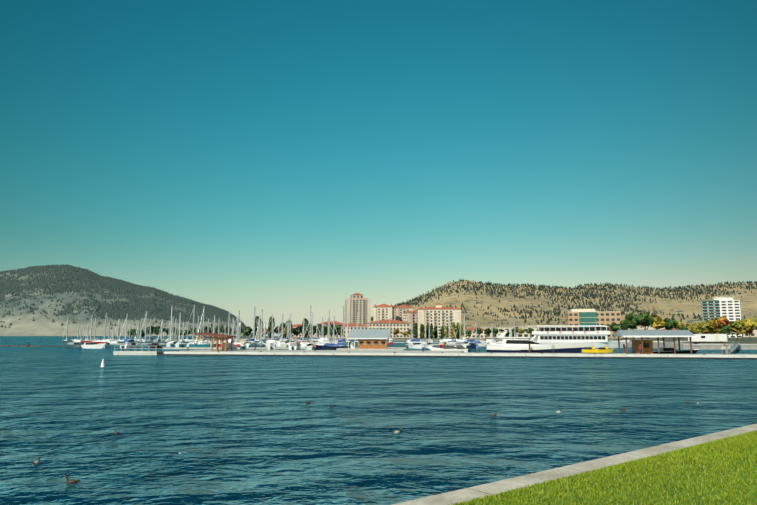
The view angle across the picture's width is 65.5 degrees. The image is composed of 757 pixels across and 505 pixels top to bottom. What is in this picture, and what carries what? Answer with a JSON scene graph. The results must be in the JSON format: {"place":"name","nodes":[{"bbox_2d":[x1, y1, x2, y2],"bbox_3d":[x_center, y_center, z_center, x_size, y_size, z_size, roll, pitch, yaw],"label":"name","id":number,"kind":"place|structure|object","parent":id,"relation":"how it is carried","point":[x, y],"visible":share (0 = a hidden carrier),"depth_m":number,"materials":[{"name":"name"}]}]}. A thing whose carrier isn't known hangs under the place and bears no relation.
{"place":"outdoors","nodes":[
{"label":"outdoors","id":0,"kind":"place"},
{"bbox_2d":[0,269,249,335],"bbox_3d":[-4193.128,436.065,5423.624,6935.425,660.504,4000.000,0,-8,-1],"label":"hill","id":1,"kind":"structure","parent":0,"point":[40,325],"depth_m":3895.68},
{"bbox_2d":[0,264,252,335],"bbox_3d":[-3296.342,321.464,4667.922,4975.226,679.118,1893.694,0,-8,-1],"label":"forest trees","id":2,"kind":"object","parent":1,"relation":"on","point":[139,308],"visible":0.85,"depth_m":4728.27,"materials":[{"name":"green plant"}]},
{"bbox_2d":[0,336,756,504],"bbox_3d":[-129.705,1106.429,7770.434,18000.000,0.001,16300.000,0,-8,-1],"label":"lake water","id":3,"kind":"structure","parent":0,"point":[215,430],"depth_m":27.87,"materials":[{"name":"blue liquid"}]},
{"bbox_2d":[0,343,60,346],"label":"floating boom","id":4,"kind":"object","parent":3,"relation":"on","point":[29,345],"visible":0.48,"depth_m":219.28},
{"bbox_2d":[61,316,73,342],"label":"sailboat","id":5,"kind":"object","parent":3,"relation":"on","point":[66,340],"visible":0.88,"depth_m":347.73,"materials":[{"name":"white"}]},
{"bbox_2d":[63,476,79,483],"bbox_3d":[-8.228,6.104,15.790,0.412,0.236,0.152,2,-8,-17],"label":"duck","id":6,"kind":"object","parent":3,"relation":"on","point":[73,481],"visible":0.96,"depth_m":15.74},
{"bbox_2d":[62,342,83,348],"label":"motorboat","id":7,"kind":"object","parent":3,"relation":"on","point":[72,345],"visible":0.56,"depth_m":184.07,"materials":[{"name":"teal"}]},
{"bbox_2d":[80,315,99,342],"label":"sailboat","id":8,"kind":"object","parent":3,"relation":"on","point":[85,341],"visible":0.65,"depth_m":347.91,"materials":[{"name":"white"}]},
{"bbox_2d":[80,343,105,348],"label":"motorboat","id":9,"kind":"object","parent":3,"relation":"on","point":[92,346],"visible":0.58,"depth_m":185.97,"materials":[{"name":"white"}]},
{"bbox_2d":[90,313,114,343],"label":"sailboat","id":10,"kind":"object","parent":3,"relation":"on","point":[98,342],"visible":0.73,"depth_m":295.98,"materials":[{"name":"red"}]},
{"bbox_2d":[104,339,110,347],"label":"motorboat","id":11,"kind":"object","parent":3,"relation":"on","point":[107,345],"visible":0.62,"depth_m":193.35,"materials":[{"name":"white"}]},
{"bbox_2d":[108,319,128,342],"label":"sailboat","id":12,"kind":"object","parent":3,"relation":"on","point":[117,335],"visible":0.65,"depth_m":283.59,"materials":[{"name":"white"}]},
{"bbox_2d":[117,314,135,342],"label":"sailboat","id":13,"kind":"object","parent":3,"relation":"on","point":[126,333],"visible":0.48,"depth_m":285.27,"materials":[{"name":"white"}]},
{"bbox_2d":[120,340,140,347],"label":"motorboat","id":14,"kind":"object","parent":3,"relation":"on","point":[131,345],"visible":0.69,"depth_m":184.24,"materials":[{"name":"white"}]},
{"bbox_2d":[137,311,155,342],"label":"sailboat","id":15,"kind":"object","parent":3,"relation":"on","point":[144,341],"visible":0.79,"depth_m":292.74,"materials":[{"name":"white"}]},
{"bbox_2d":[148,339,162,347],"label":"motorboat","id":16,"kind":"object","parent":3,"relation":"on","point":[152,345],"visible":0.69,"depth_m":191.07,"materials":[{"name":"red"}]},
{"bbox_2d":[157,319,166,342],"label":"sailboat","id":17,"kind":"object","parent":3,"relation":"on","point":[161,328],"visible":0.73,"depth_m":285.23,"materials":[{"name":"white"}]},
{"bbox_2d":[166,306,174,346],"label":"sailboat","id":18,"kind":"object","parent":3,"relation":"on","point":[170,344],"visible":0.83,"depth_m":214.79,"materials":[{"name":"white"}]},
{"bbox_2d":[167,318,178,343],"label":"sailboat","id":19,"kind":"object","parent":3,"relation":"on","point":[174,341],"visible":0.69,"depth_m":273.09,"materials":[{"name":"white"}]},
{"bbox_2d":[175,312,181,346],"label":"sailboat","id":20,"kind":"object","parent":3,"relation":"on","point":[178,344],"visible":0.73,"depth_m":205.96,"materials":[{"name":"white"}]},
{"bbox_2d":[180,305,209,346],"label":"sailboat","id":21,"kind":"object","parent":3,"relation":"on","point":[199,344],"visible":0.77,"depth_m":206.46,"materials":[{"name":"teal"}]},
{"bbox_2d":[194,306,210,346],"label":"sailboat","id":22,"kind":"object","parent":3,"relation":"on","point":[204,312],"visible":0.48,"depth_m":210.84,"materials":[{"name":"white"}]},
{"bbox_2d":[218,311,233,346],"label":"sailboat","id":23,"kind":"object","parent":3,"relation":"on","point":[228,328],"visible":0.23,"depth_m":209.18,"materials":[{"name":"white"}]},
{"bbox_2d":[220,340,236,349],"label":"motorboat","id":24,"kind":"object","parent":3,"relation":"on","point":[233,347],"visible":0.42,"depth_m":172.15,"materials":[{"name":"white"}]},
{"bbox_2d":[230,311,250,346],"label":"sailboat","id":25,"kind":"object","parent":3,"relation":"on","point":[238,344],"visible":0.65,"depth_m":207.97,"materials":[{"name":"white"}]},
{"bbox_2d":[233,315,248,342],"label":"sailboat","id":26,"kind":"object","parent":3,"relation":"on","point":[236,341],"visible":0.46,"depth_m":289.38,"materials":[{"name":"white"}]},
{"bbox_2d":[240,340,246,349],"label":"motorboat","id":27,"kind":"object","parent":3,"relation":"on","point":[243,346],"visible":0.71,"depth_m":169.76,"materials":[{"name":"white plastic"}]},
{"bbox_2d":[244,307,259,346],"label":"sailboat","id":28,"kind":"object","parent":3,"relation":"on","point":[252,344],"visible":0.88,"depth_m":204.34,"materials":[{"name":"white"}]},
{"bbox_2d":[259,309,264,346],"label":"sailboat","id":29,"kind":"object","parent":3,"relation":"on","point":[261,342],"visible":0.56,"depth_m":215.33,"materials":[{"name":"white"}]},
{"bbox_2d":[266,340,274,349],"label":"motorboat","id":30,"kind":"object","parent":3,"relation":"on","point":[270,346],"visible":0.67,"depth_m":167.13,"materials":[{"name":"white"}]},
{"bbox_2d":[262,314,282,346],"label":"sailboat","id":31,"kind":"object","parent":3,"relation":"on","point":[275,344],"visible":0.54,"depth_m":214.16,"materials":[{"name":"white"}]},
{"bbox_2d":[280,314,286,346],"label":"sailboat","id":32,"kind":"object","parent":3,"relation":"on","point":[283,344],"visible":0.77,"depth_m":212.47,"materials":[{"name":"beige"}]},
{"bbox_2d":[277,313,300,346],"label":"sailboat","id":33,"kind":"object","parent":3,"relation":"on","point":[288,343],"visible":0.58,"depth_m":211.47,"materials":[{"name":"white"}]},
{"bbox_2d":[289,343,300,349],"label":"motorboat","id":34,"kind":"object","parent":3,"relation":"on","point":[294,346],"visible":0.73,"depth_m":165.77,"materials":[{"name":"white"}]},
{"bbox_2d":[292,318,309,342],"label":"sailboat","id":35,"kind":"object","parent":3,"relation":"on","point":[298,341],"visible":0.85,"depth_m":321.37,"materials":[{"name":"white"}]},
{"bbox_2d":[294,305,321,343],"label":"sailboat","id":36,"kind":"object","parent":3,"relation":"on","point":[310,329],"visible":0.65,"depth_m":216.13,"materials":[{"name":"white"}]},
{"bbox_2d":[305,342,313,349],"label":"motorboat","id":37,"kind":"object","parent":3,"relation":"on","point":[309,347],"visible":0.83,"depth_m":164.13,"materials":[{"name":"white"}]},
{"bbox_2d":[300,312,322,346],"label":"sailboat","id":38,"kind":"object","parent":3,"relation":"on","point":[303,344],"visible":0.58,"depth_m":208.77,"materials":[{"name":"white"}]},
{"bbox_2d":[315,310,340,344],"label":"sailboat","id":39,"kind":"object","parent":3,"relation":"on","point":[328,339],"visible":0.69,"depth_m":203.85,"materials":[{"name":"white"}]},
{"bbox_2d":[316,343,350,349],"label":"motorboat","id":40,"kind":"object","parent":3,"relation":"on","point":[330,346],"visible":0.67,"depth_m":166.38,"materials":[{"name":"blue"}]},
{"bbox_2d":[336,305,347,345],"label":"sailboat","id":41,"kind":"object","parent":3,"relation":"on","point":[343,340],"visible":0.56,"depth_m":207.00,"materials":[{"name":"white"}]},
{"bbox_2d":[346,314,350,344],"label":"sailboat","id":42,"kind":"object","parent":3,"relation":"on","point":[348,329],"visible":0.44,"depth_m":270.77,"materials":[{"name":"white"}]},
{"bbox_2d":[336,329,402,349],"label":"boathouse","id":43,"kind":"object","parent":3,"relation":"on","point":[372,339],"depth_m":161.56,"materials":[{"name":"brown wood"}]},
{"bbox_2d":[99,338,732,348],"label":"dock piers","id":44,"kind":"structure","parent":3,"relation":"on","point":[261,347],"depth_m":177.78,"materials":[{"name":"concrete"}]},
{"bbox_2d":[408,339,423,348],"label":"motorboat","id":45,"kind":"object","parent":3,"relation":"on","point":[415,345],"visible":0.77,"depth_m":186.13,"materials":[{"name":"white"}]},
{"bbox_2d":[113,344,756,358],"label":"dock float","id":46,"kind":"object","parent":3,"relation":"on","point":[376,353],"visible":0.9,"depth_m":111.65,"materials":[{"name":"concrete"}]},
{"bbox_2d":[193,332,235,350],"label":"dock pavilion shelter","id":47,"kind":"object","parent":46,"relation":"on","point":[225,344],"visible":1,"depth_m":125.59,"materials":[{"name":"brown wood"}]},
{"bbox_2d":[581,346,600,352],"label":"boat","id":48,"kind":"object","parent":46,"relation":"on","point":[592,349],"visible":0.81,"depth_m":106.93,"materials":[{"name":"yellow plastic"}]},
{"bbox_2d":[595,346,612,352],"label":"boat","id":49,"kind":"object","parent":46,"relation":"on","point":[606,349],"visible":1,"depth_m":106.30,"materials":[{"name":"yellow"}]},
{"bbox_2d":[614,330,695,353],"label":"pavilion","id":50,"kind":"structure","parent":46,"relation":"on","point":[647,345],"depth_m":105.92,"materials":[{"name":"grey wood"}]},
{"bbox_2d":[721,341,739,353],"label":"gangway ramp","id":51,"kind":"structure","parent":46,"relation":"on","point":[733,347],"depth_m":131.92,"materials":[{"name":"silver metal"}]},
{"bbox_2d":[439,317,456,341],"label":"sailboat","id":52,"kind":"object","parent":3,"relation":"on","point":[446,340],"visible":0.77,"depth_m":386.28,"materials":[{"name":"white"}]},
{"bbox_2d":[428,345,469,351],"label":"speedboat","id":53,"kind":"object","parent":3,"relation":"on","point":[453,348],"visible":0.58,"depth_m":129.31,"materials":[{"name":"white plastic"}]},
{"bbox_2d":[462,313,468,343],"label":"sailboat","id":54,"kind":"object","parent":3,"relation":"on","point":[465,342],"visible":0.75,"depth_m":282.39,"materials":[{"name":"white"}]},
{"bbox_2d":[466,340,476,348],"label":"motorboat","id":55,"kind":"object","parent":3,"relation":"on","point":[471,345],"visible":0.73,"depth_m":186.17,"materials":[{"name":"blue"}]},
{"bbox_2d":[486,330,599,352],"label":"yacht","id":56,"kind":"object","parent":3,"relation":"on","point":[514,346],"visible":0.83,"depth_m":113.55,"materials":[{"name":"white"}]},
{"bbox_2d":[531,320,629,347],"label":"ferry","id":57,"kind":"object","parent":3,"relation":"on","point":[590,333],"visible":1,"depth_m":196.00,"materials":[{"name":"white metal"}]},
{"bbox_2d":[653,342,698,353],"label":"boat","id":58,"kind":"object","parent":3,"relation":"on","point":[665,350],"visible":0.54,"depth_m":108.34,"materials":[{"name":"black"}]},
{"bbox_2d":[0,0,756,335],"label":"sky","id":59,"kind":"structure","parent":0,"point":[276,157],"materials":[{"name":"blue"}]},
{"bbox_2d":[225,337,756,343],"bbox_3d":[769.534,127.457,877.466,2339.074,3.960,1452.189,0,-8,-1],"label":"town ground","id":60,"kind":"structure","parent":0,"point":[745,340],"depth_m":455.51,"materials":[{"name":"grey concrete"}]},
{"bbox_2d":[153,326,164,334],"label":"tree","id":61,"kind":"object","parent":60,"relation":"on","point":[156,329],"visible":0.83,"depth_m":650.48,"materials":[{"name":"green plant"}]},
{"bbox_2d":[244,326,252,337],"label":"tree","id":62,"kind":"object","parent":60,"relation":"on","point":[247,330],"visible":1,"depth_m":635.02,"materials":[{"name":"green plant"}]},
{"bbox_2d":[255,316,260,336],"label":"tree","id":63,"kind":"object","parent":60,"relation":"on","point":[256,323],"visible":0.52,"depth_m":630.75,"materials":[{"name":"green plant"}]},
{"bbox_2d":[268,316,274,337],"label":"tree","id":64,"kind":"object","parent":60,"relation":"on","point":[270,328],"visible":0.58,"depth_m":631.03,"materials":[{"name":"green plant"}]},
{"bbox_2d":[285,320,292,337],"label":"tree","id":65,"kind":"object","parent":60,"relation":"on","point":[289,328],"visible":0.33,"depth_m":618.85,"materials":[{"name":"green plant"}]},
{"bbox_2d":[295,326,302,337],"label":"tree","id":66,"kind":"object","parent":60,"relation":"on","point":[300,328],"visible":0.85,"depth_m":605.50,"materials":[{"name":"green plant"}]},
{"bbox_2d":[292,324,315,336],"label":"building","id":67,"kind":"structure","parent":60,"relation":"on","point":[295,326],"depth_m":879.62,"materials":[{"name":"beige paint"}]},
{"bbox_2d":[304,324,313,337],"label":"tree","id":68,"kind":"object","parent":60,"relation":"on","point":[308,328],"visible":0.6,"depth_m":592.79,"materials":[{"name":"green plant"}]},
{"bbox_2d":[314,324,321,337],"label":"tree","id":69,"kind":"object","parent":60,"relation":"on","point":[319,327],"visible":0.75,"depth_m":599.93,"materials":[{"name":"green plant"}]},
{"bbox_2d":[315,321,342,337],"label":"building","id":70,"kind":"structure","parent":60,"relation":"on","point":[331,322],"depth_m":745.80,"materials":[{"name":"beige paint"}]},
{"bbox_2d":[332,325,342,333],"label":"tree","id":71,"kind":"object","parent":60,"relation":"on","point":[338,328],"visible":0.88,"depth_m":603.54,"materials":[{"name":"green plant"}]},
{"bbox_2d":[335,323,367,337],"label":"low building","id":72,"kind":"structure","parent":60,"relation":"on","point":[354,326],"depth_m":686.50,"materials":[{"name":"pink paint"}]},
{"bbox_2d":[345,293,370,325],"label":"high-rise building","id":73,"kind":"structure","parent":60,"relation":"on","point":[355,303],"depth_m":834.78,"materials":[{"name":"beige paint"}]},
{"bbox_2d":[373,304,393,321],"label":"building","id":74,"kind":"structure","parent":60,"relation":"on","point":[383,312],"depth_m":787.74,"materials":[{"name":"beige paint"}]},
{"bbox_2d":[368,320,409,337],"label":"building","id":75,"kind":"structure","parent":60,"relation":"on","point":[401,326],"depth_m":626.80,"materials":[{"name":"beige paint"}]},
{"bbox_2d":[394,305,412,320],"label":"building","id":76,"kind":"structure","parent":60,"relation":"on","point":[400,310],"depth_m":818.94,"materials":[{"name":"beige paint"}]},
{"bbox_2d":[403,310,417,337],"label":"hotel wing","id":77,"kind":"structure","parent":60,"relation":"on","point":[410,317],"depth_m":725.21,"materials":[{"name":"beige paint"}]},
{"bbox_2d":[413,323,417,337],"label":"tree","id":78,"kind":"object","parent":60,"relation":"on","point":[415,328],"visible":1,"depth_m":475.09,"materials":[{"name":"green plant"}]},
{"bbox_2d":[420,324,424,338],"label":"tree","id":79,"kind":"object","parent":60,"relation":"on","point":[422,331],"visible":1,"depth_m":474.41,"materials":[{"name":"green plant"}]},
{"bbox_2d":[417,303,460,337],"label":"hotel building","id":80,"kind":"structure","parent":60,"relation":"on","point":[438,315],"depth_m":688.16,"materials":[{"name":"beige paint"}]},
{"bbox_2d":[451,322,455,337],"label":"tree","id":81,"kind":"object","parent":60,"relation":"on","point":[453,329],"visible":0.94,"depth_m":484.18,"materials":[{"name":"yellow plant"}]},
{"bbox_2d":[456,323,459,338],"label":"tree","id":82,"kind":"object","parent":60,"relation":"on","point":[458,330],"visible":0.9,"depth_m":475.40,"materials":[{"name":"green plant"}]},
{"bbox_2d":[465,327,487,337],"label":"low building","id":83,"kind":"structure","parent":60,"relation":"on","point":[482,334],"depth_m":551.23,"materials":[{"name":"beige paint"}]},
{"bbox_2d":[565,309,621,337],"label":"brick building","id":84,"kind":"structure","parent":60,"relation":"on","point":[583,317],"depth_m":585.50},
{"bbox_2d":[609,322,619,337],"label":"tree","id":85,"kind":"object","parent":60,"relation":"on","point":[614,326],"visible":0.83,"depth_m":371.77,"materials":[{"name":"green plant"}]},
{"bbox_2d":[620,319,629,338],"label":"tree","id":86,"kind":"object","parent":60,"relation":"on","point":[624,325],"visible":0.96,"depth_m":411.91,"materials":[{"name":"green plant"}]},
{"bbox_2d":[625,313,640,329],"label":"tree","id":87,"kind":"object","parent":60,"relation":"on","point":[631,319],"visible":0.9,"depth_m":415.11,"materials":[{"name":"green plant"}]},
{"bbox_2d":[622,328,660,337],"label":"building","id":88,"kind":"structure","parent":60,"relation":"on","point":[642,329],"depth_m":650.15,"materials":[{"name":"beige paint"}]},
{"bbox_2d":[635,312,653,338],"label":"tree","id":89,"kind":"object","parent":60,"relation":"on","point":[643,319],"visible":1,"depth_m":403.77,"materials":[{"name":"green plant"}]},
{"bbox_2d":[650,314,665,329],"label":"tree","id":90,"kind":"object","parent":60,"relation":"on","point":[659,323],"visible":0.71,"depth_m":417.47,"materials":[{"name":"yellow plant"}]},
{"bbox_2d":[663,318,676,338],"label":"tree","id":91,"kind":"object","parent":60,"relation":"on","point":[670,324],"visible":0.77,"depth_m":426.22,"materials":[{"name":"green plant"}]},
{"bbox_2d":[674,321,684,338],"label":"tree","id":92,"kind":"object","parent":60,"relation":"on","point":[678,324],"visible":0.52,"depth_m":425.79,"materials":[{"name":"yellow plant"}]},
{"bbox_2d":[625,342,756,349],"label":"quay wall","id":93,"kind":"structure","parent":60,"relation":"on","point":[684,346],"depth_m":171.44,"materials":[{"name":"concrete"}]},
{"bbox_2d":[692,322,704,333],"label":"tree","id":94,"kind":"object","parent":60,"relation":"on","point":[698,328],"visible":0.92,"depth_m":261.69,"materials":[{"name":"yellow plant"}]},
{"bbox_2d":[688,334,726,343],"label":"office trailer","id":95,"kind":"object","parent":60,"relation":"on","point":[709,338],"visible":0.77,"depth_m":180.45,"materials":[{"name":"white metal"}]},
{"bbox_2d":[700,319,717,333],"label":"tree","id":96,"kind":"object","parent":60,"relation":"on","point":[710,325],"visible":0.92,"depth_m":271.14,"materials":[{"name":"yellow plant"}]},
{"bbox_2d":[700,295,741,337],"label":"apartment building","id":97,"kind":"structure","parent":60,"relation":"on","point":[727,307],"depth_m":691.98,"materials":[{"name":"white paint"}]},
{"bbox_2d":[713,316,730,328],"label":"tree","id":98,"kind":"object","parent":60,"relation":"on","point":[723,321],"visible":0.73,"depth_m":275.45,"materials":[{"name":"orange plant"}]},
{"bbox_2d":[719,325,731,340],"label":"tree","id":99,"kind":"object","parent":60,"relation":"on","point":[726,329],"visible":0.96,"depth_m":258.75,"materials":[{"name":"green plant"}]},
{"bbox_2d":[728,319,742,340],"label":"tree","id":100,"kind":"object","parent":60,"relation":"on","point":[736,326],"visible":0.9,"depth_m":262.51,"materials":[{"name":"yellow plant"}]},
{"bbox_2d":[741,317,756,340],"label":"tree","id":101,"kind":"object","parent":60,"relation":"on","point":[748,324],"visible":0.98,"depth_m":260.02,"materials":[{"name":"yellow plant"}]},
{"bbox_2d":[743,329,756,336],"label":"town building","id":102,"kind":"structure","parent":60,"relation":"on","point":[754,334],"depth_m":890.79,"materials":[{"name":"beige paint"}]},
{"bbox_2d":[480,323,565,337],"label":"arena building","id":103,"kind":"structure","parent":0,"point":[525,334],"depth_m":602.32,"materials":[{"name":"white"}]},
{"bbox_2d":[371,280,756,328],"bbox_3d":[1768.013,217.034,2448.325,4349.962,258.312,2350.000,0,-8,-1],"label":"hill","id":104,"kind":"structure","parent":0,"point":[748,304],"depth_m":2077.26,"materials":[{"name":"brown soil"}]},
{"bbox_2d":[371,279,756,328],"bbox_3d":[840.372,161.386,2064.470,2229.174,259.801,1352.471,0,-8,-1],"label":"trees","id":105,"kind":"object","parent":104,"relation":"on","point":[559,293],"visible":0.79,"depth_m":2399.29,"materials":[{"name":"green plant"}]},
{"bbox_2d":[392,424,756,504],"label":"concrete curb","id":106,"kind":"structure","parent":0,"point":[466,494],"depth_m":10.07,"materials":[{"name":"concrete"}]},
{"bbox_2d":[468,443,756,504],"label":"lawn","id":107,"kind":"structure","parent":0,"point":[660,498],"depth_m":8.91,"materials":[{"name":"green plant"}]},
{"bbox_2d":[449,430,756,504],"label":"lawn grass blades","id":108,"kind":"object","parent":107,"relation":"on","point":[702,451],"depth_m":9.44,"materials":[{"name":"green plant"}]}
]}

